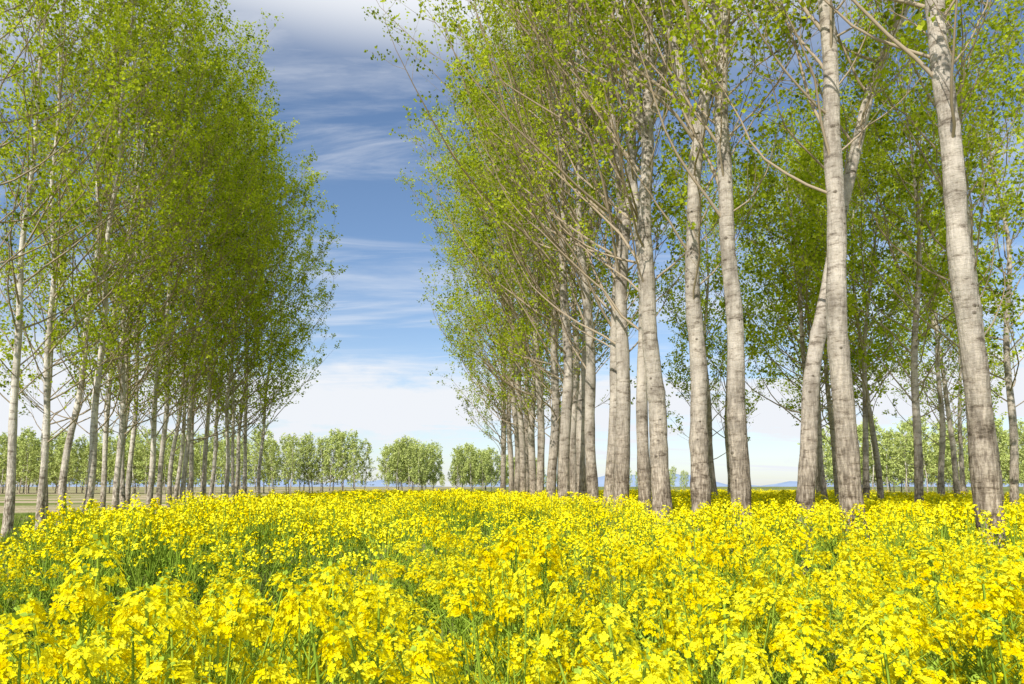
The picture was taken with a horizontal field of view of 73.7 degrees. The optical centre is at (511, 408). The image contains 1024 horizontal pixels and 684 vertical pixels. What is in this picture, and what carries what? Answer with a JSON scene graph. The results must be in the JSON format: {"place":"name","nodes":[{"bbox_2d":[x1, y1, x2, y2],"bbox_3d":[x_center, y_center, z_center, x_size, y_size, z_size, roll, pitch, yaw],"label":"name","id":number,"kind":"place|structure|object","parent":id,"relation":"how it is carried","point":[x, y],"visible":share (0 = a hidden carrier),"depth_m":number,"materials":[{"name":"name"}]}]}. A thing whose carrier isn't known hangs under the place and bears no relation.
{"place":"outdoors","nodes":[
{"label":"outdoors","id":0,"kind":"place"},
{"bbox_2d":[0,470,1022,486],"bbox_3d":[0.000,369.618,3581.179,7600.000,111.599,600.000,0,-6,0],"label":"distant hills","id":1,"kind":"structure","parent":0,"point":[379,483],"depth_m":3360.05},
{"bbox_2d":[0,487,1023,683],"bbox_3d":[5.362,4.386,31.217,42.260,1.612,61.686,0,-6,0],"label":"canola field","id":2,"kind":"structure","parent":0,"point":[532,589],"depth_m":2.48,"materials":[{"name":"yellow plant"}]},
{"bbox_2d":[0,487,1023,683],"bbox_3d":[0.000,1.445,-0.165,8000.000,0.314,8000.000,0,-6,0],"label":"ground","id":3,"kind":"structure","parent":0,"point":[25,504],"depth_m":84.76,"materials":[{"name":"green plant"}]},
{"bbox_2d":[0,0,101,311],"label":"poplar tree","id":4,"kind":"object","parent":3,"relation":"on","point":[10,125],"visible":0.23,"depth_m":28.00,"materials":[{"name":"green plant"}]},
{"bbox_2d":[0,0,169,303],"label":"poplar tree","id":5,"kind":"object","parent":3,"relation":"on","point":[75,204],"visible":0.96,"depth_m":18.69,"materials":[{"name":"green plant"}]},
{"bbox_2d":[0,0,184,518],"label":"poplar tree","id":6,"kind":"object","parent":3,"relation":"on","point":[51,353],"visible":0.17,"depth_m":28.54,"materials":[{"name":"green plant"}]},
{"bbox_2d":[0,0,196,537],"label":"poplar tree","id":7,"kind":"object","parent":3,"relation":"on","point":[9,508],"visible":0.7,"depth_m":20.57,"materials":[{"name":"green plant"}]},
{"bbox_2d":[0,0,209,531],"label":"poplar tree","id":8,"kind":"object","parent":3,"relation":"on","point":[41,497],"visible":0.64,"depth_m":21.94,"materials":[{"name":"green plant"}]},
{"bbox_2d":[0,0,237,524],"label":"poplar tree","id":9,"kind":"object","parent":3,"relation":"on","point":[62,487],"visible":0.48,"depth_m":23.61,"materials":[{"name":"green plant"}]},
{"bbox_2d":[11,0,262,525],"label":"poplar tree","id":10,"kind":"object","parent":3,"relation":"on","point":[92,465],"visible":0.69,"depth_m":23.45,"materials":[{"name":"green plant"}]},
{"bbox_2d":[37,0,249,508],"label":"poplar tree","id":11,"kind":"object","parent":3,"relation":"on","point":[106,431],"visible":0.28,"depth_m":27.98,"materials":[{"name":"green plant"}]},
{"bbox_2d":[28,0,263,508],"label":"poplar tree","id":12,"kind":"object","parent":3,"relation":"on","point":[122,486],"visible":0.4,"depth_m":26.96,"materials":[{"name":"green plant"}]},
{"bbox_2d":[38,0,275,508],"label":"poplar tree","id":13,"kind":"object","parent":3,"relation":"on","point":[130,465],"visible":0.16,"depth_m":29.83,"materials":[{"name":"green plant"}]},
{"bbox_2d":[53,0,268,509],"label":"poplar tree","id":14,"kind":"object","parent":3,"relation":"on","point":[118,461],"visible":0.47,"depth_m":25.65,"materials":[{"name":"green plant"}]},
{"bbox_2d":[71,113,260,507],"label":"poplar tree","id":15,"kind":"object","parent":3,"relation":"on","point":[127,421],"visible":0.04,"depth_m":34.88,"materials":[{"name":"green plant"}]},
{"bbox_2d":[75,0,290,512],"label":"poplar tree","id":16,"kind":"object","parent":3,"relation":"on","point":[151,477],"visible":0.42,"depth_m":28.17,"materials":[{"name":"green plant"}]},
{"bbox_2d":[104,0,290,516],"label":"poplar tree","id":17,"kind":"object","parent":3,"relation":"on","point":[164,437],"visible":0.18,"depth_m":31.08,"materials":[{"name":"green plant"}]},
{"bbox_2d":[129,78,291,512],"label":"poplar tree","id":18,"kind":"object","parent":3,"relation":"on","point":[170,467],"visible":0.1,"depth_m":34.17,"materials":[{"name":"green plant"}]},
{"bbox_2d":[132,50,291,503],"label":"poplar tree","id":19,"kind":"object","parent":3,"relation":"on","point":[191,469],"visible":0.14,"depth_m":33.95,"materials":[{"name":"green plant"}]},
{"bbox_2d":[114,28,312,505],"bbox_3d":[-13.279,-6.591,30.843,8.325,23.504,8.034,1,-7,-11],"label":"poplar tree","id":20,"kind":"object","parent":3,"relation":"on","point":[265,131],"visible":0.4,"depth_m":30.64,"materials":[{"name":"green plant"}]},
{"bbox_2d":[129,18,297,502],"bbox_3d":[-14.528,-7.095,32.778,7.006,24.865,7.428,1,-7,3],"label":"poplar tree","id":21,"kind":"object","parent":3,"relation":"on","point":[178,476],"visible":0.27,"depth_m":32.90,"materials":[{"name":"green plant"}]},
{"bbox_2d":[149,43,317,508],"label":"poplar tree","id":22,"kind":"object","parent":3,"relation":"on","point":[204,460],"visible":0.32,"depth_m":33.80,"materials":[{"name":"green plant"}]},
{"bbox_2d":[186,92,317,504],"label":"poplar tree","id":23,"kind":"object","parent":3,"relation":"on","point":[233,381],"visible":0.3,"depth_m":37.88,"materials":[{"name":"green plant"}]},
{"bbox_2d":[177,101,337,498],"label":"poplar tree","id":24,"kind":"object","parent":3,"relation":"on","point":[214,464],"visible":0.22,"depth_m":38.50,"materials":[{"name":"green plant"}]},
{"bbox_2d":[187,120,334,494],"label":"poplar tree","id":25,"kind":"object","parent":3,"relation":"on","point":[244,482],"visible":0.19,"depth_m":39.59,"materials":[{"name":"green plant"}]},
{"bbox_2d":[186,88,342,500],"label":"poplar tree","id":26,"kind":"object","parent":3,"relation":"on","point":[227,471],"visible":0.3,"depth_m":36.23,"materials":[{"name":"green plant"}]},
{"bbox_2d":[212,146,342,495],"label":"poplar tree","id":27,"kind":"object","parent":3,"relation":"on","point":[238,438],"visible":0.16,"depth_m":40.32,"materials":[{"name":"green plant"}]},
{"bbox_2d":[214,167,350,495],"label":"poplar tree","id":28,"kind":"object","parent":3,"relation":"on","point":[262,437],"visible":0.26,"depth_m":43.13,"materials":[{"name":"green plant"}]},
{"bbox_2d":[415,131,541,493],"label":"poplar tree","id":29,"kind":"object","parent":3,"relation":"on","point":[503,464],"visible":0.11,"depth_m":37.38,"materials":[{"name":"green plant"}]},
{"bbox_2d":[413,99,550,493],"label":"poplar tree","id":30,"kind":"object","parent":3,"relation":"on","point":[510,457],"visible":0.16,"depth_m":34.83,"materials":[{"name":"green plant"}]},
{"bbox_2d":[422,170,548,489],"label":"poplar tree","id":31,"kind":"object","parent":3,"relation":"on","point":[486,418],"visible":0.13,"depth_m":40.34,"materials":[{"name":"green plant"}]},
{"bbox_2d":[394,32,577,496],"bbox_3d":[-1.061,-6.531,30.623,8.473,23.126,8.308,1,-7,-10],"label":"poplar tree","id":32,"kind":"object","parent":3,"relation":"on","point":[522,468],"visible":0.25,"depth_m":30.22,"materials":[{"name":"green plant"}]},
{"bbox_2d":[419,84,561,492],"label":"poplar tree","id":33,"kind":"object","parent":3,"relation":"on","point":[517,455],"visible":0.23,"depth_m":32.47,"materials":[{"name":"green plant"}]},
{"bbox_2d":[364,0,628,528],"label":"poplar tree","id":34,"kind":"object","parent":3,"relation":"on","point":[564,442],"visible":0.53,"depth_m":19.25,"materials":[{"name":"green plant"}]},
{"bbox_2d":[445,115,562,493],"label":"poplar tree","id":35,"kind":"object","parent":3,"relation":"on","point":[525,421],"visible":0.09,"depth_m":33.90,"materials":[{"name":"green plant"}]},
{"bbox_2d":[417,4,596,510],"bbox_3d":[-0.178,-6.676,28.417,6.603,22.848,8.223,-6,-9,41],"label":"poplar tree","id":36,"kind":"object","parent":3,"relation":"on","point":[532,458],"visible":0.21,"depth_m":27.88,"materials":[{"name":"green plant"}]},
{"bbox_2d":[406,29,614,493],"bbox_3d":[0.545,-6.176,28.364,8.342,21.876,9.003,-2,-7,8],"label":"poplar tree","id":37,"kind":"object","parent":3,"relation":"on","point":[503,271],"visible":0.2,"depth_m":27.05,"materials":[{"name":"green plant"}]},
{"bbox_2d":[0,414,1023,493],"bbox_3d":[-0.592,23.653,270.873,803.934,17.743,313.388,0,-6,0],"label":"distant tree line","id":38,"kind":"object","parent":3,"relation":"on","point":[402,465],"visible":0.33,"depth_m":143.10,"materials":[{"name":"green plant"}]},
{"bbox_2d":[362,0,668,536],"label":"poplar tree","id":39,"kind":"object","parent":3,"relation":"on","point":[589,437],"visible":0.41,"depth_m":18.20,"materials":[{"name":"green plant"}]},
{"bbox_2d":[407,0,632,501],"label":"poplar tree","id":40,"kind":"object","parent":3,"relation":"on","point":[553,453],"visible":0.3,"depth_m":23.03,"materials":[{"name":"green plant"}]},
{"bbox_2d":[437,0,603,495],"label":"poplar tree","id":41,"kind":"object","parent":3,"relation":"on","point":[540,446],"visible":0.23,"depth_m":25.36,"materials":[{"name":"green plant"}]},
{"bbox_2d":[389,0,666,500],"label":"poplar tree","id":42,"kind":"object","parent":3,"relation":"on","point":[572,472],"visible":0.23,"depth_m":23.11,"materials":[{"name":"green plant"}]},
{"bbox_2d":[382,0,687,523],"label":"poplar tree","id":43,"kind":"object","parent":3,"relation":"on","point":[580,466],"visible":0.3,"depth_m":20.38,"materials":[{"name":"green plant"}]},
{"bbox_2d":[380,0,714,539],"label":"poplar tree","id":44,"kind":"object","parent":3,"relation":"on","point":[621,473],"visible":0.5,"depth_m":15.40,"materials":[{"name":"green plant"}]},
{"bbox_2d":[433,0,709,539],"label":"poplar tree","id":45,"kind":"object","parent":3,"relation":"on","point":[608,487],"visible":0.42,"depth_m":16.54,"materials":[{"name":"green plant"}]},
{"bbox_2d":[464,0,733,544],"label":"poplar tree","id":46,"kind":"object","parent":3,"relation":"on","point":[644,475],"visible":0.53,"depth_m":14.70,"materials":[{"name":"green plant"}]},
{"bbox_2d":[507,0,764,552],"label":"poplar tree","id":47,"kind":"object","parent":3,"relation":"on","point":[659,464],"visible":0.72,"depth_m":13.18,"materials":[{"name":"green plant"}]},
{"bbox_2d":[565,0,791,563],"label":"poplar tree","id":48,"kind":"object","parent":3,"relation":"on","point":[700,485],"visible":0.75,"depth_m":11.73,"materials":[{"name":"green plant"}]},
{"bbox_2d":[655,135,766,501],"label":"poplar tree","id":49,"kind":"object","parent":3,"relation":"on","point":[675,312],"visible":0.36,"depth_m":30.25,"materials":[{"name":"green plant"}]},
{"bbox_2d":[578,0,849,583],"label":"poplar tree","id":50,"kind":"object","parent":3,"relation":"on","point":[740,478],"visible":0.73,"depth_m":10.46,"materials":[{"name":"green plant"}]},
{"bbox_2d":[666,156,796,496],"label":"poplar tree","id":51,"kind":"object","parent":3,"relation":"on","point":[725,433],"visible":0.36,"depth_m":34.04,"materials":[{"name":"green plant"}]},
{"bbox_2d":[654,0,929,590],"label":"poplar tree","id":52,"kind":"object","parent":3,"relation":"on","point":[848,465],"visible":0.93,"depth_m":8.62,"materials":[{"name":"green plant"}]},
{"bbox_2d":[681,119,915,503],"bbox_3d":[10.075,-2.777,24.810,7.408,14.466,6.542,-2,-7,19],"label":"poplar tree","id":53,"kind":"object","parent":3,"relation":"on","point":[822,481],"visible":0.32,"depth_m":24.30,"materials":[{"name":"green plant"}]},
{"bbox_2d":[678,72,920,425],"bbox_3d":[9.566,-3.314,22.239,7.229,15.013,6.463,0,-7,0],"label":"poplar tree","id":54,"kind":"object","parent":3,"relation":"on","point":[794,211],"visible":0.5,"depth_m":22.16,"materials":[{"name":"green plant"}]},
{"bbox_2d":[687,0,924,576],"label":"poplar tree","id":55,"kind":"object","parent":3,"relation":"on","point":[806,479],"visible":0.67,"depth_m":10.09,"materials":[{"name":"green plant"}]},
{"bbox_2d":[751,172,877,499],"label":"poplar tree","id":56,"kind":"object","parent":3,"relation":"on","point":[817,477],"visible":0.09,"depth_m":35.91,"materials":[{"name":"green plant"}]},
{"bbox_2d":[743,115,908,504],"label":"poplar tree","id":57,"kind":"object","parent":3,"relation":"on","point":[830,417],"visible":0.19,"depth_m":27.11,"materials":[{"name":"green plant"}]},
{"bbox_2d":[757,98,946,499],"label":"poplar tree","id":58,"kind":"object","parent":3,"relation":"on","point":[878,473],"visible":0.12,"depth_m":25.14,"materials":[{"name":"green plant"}]},
{"bbox_2d":[738,55,984,497],"bbox_3d":[10.574,-3.206,20.810,6.235,14.436,7.109,-6,-9,41],"label":"poplar tree","id":59,"kind":"object","parent":3,"relation":"on","point":[862,351],"visible":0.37,"depth_m":21.02,"materials":[{"name":"green plant"}]},
{"bbox_2d":[774,0,1023,532],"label":"poplar tree","id":60,"kind":"object","parent":3,"relation":"on","point":[918,449],"visible":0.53,"depth_m":18.14,"materials":[{"name":"green plant"}]},
{"bbox_2d":[824,0,1010,565],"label":"poplar tree","id":61,"kind":"object","parent":3,"relation":"on","point":[984,472],"visible":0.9,"depth_m":7.11,"materials":[{"name":"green plant"}]},
{"bbox_2d":[814,0,1023,538],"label":"poplar tree","id":62,"kind":"object","parent":3,"relation":"on","point":[960,94],"visible":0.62,"depth_m":14.33,"materials":[{"name":"green plant"}]},
{"bbox_2d":[848,123,1018,495],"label":"poplar tree","id":63,"kind":"object","parent":3,"relation":"on","point":[941,459],"visible":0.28,"depth_m":29.97,"materials":[{"name":"green plant"}]},
{"bbox_2d":[868,177,1005,496],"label":"poplar tree","id":64,"kind":"object","parent":3,"relation":"on","point":[955,475],"visible":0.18,"depth_m":32.23,"materials":[{"name":"green plant"}]},
{"bbox_2d":[878,0,1023,505],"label":"poplar tree","id":65,"kind":"object","parent":3,"relation":"on","point":[1014,461],"visible":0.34,"depth_m":20.18,"materials":[{"name":"green plant"}]},
{"bbox_2d":[879,213,1023,494],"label":"poplar tree","id":66,"kind":"object","parent":3,"relation":"on","point":[961,467],"visible":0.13,"depth_m":38.02,"materials":[{"name":"green plant"}]},
{"bbox_2d":[0,0,1023,486],"label":"sky","id":67,"kind":"structure","parent":0,"point":[378,384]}
]}

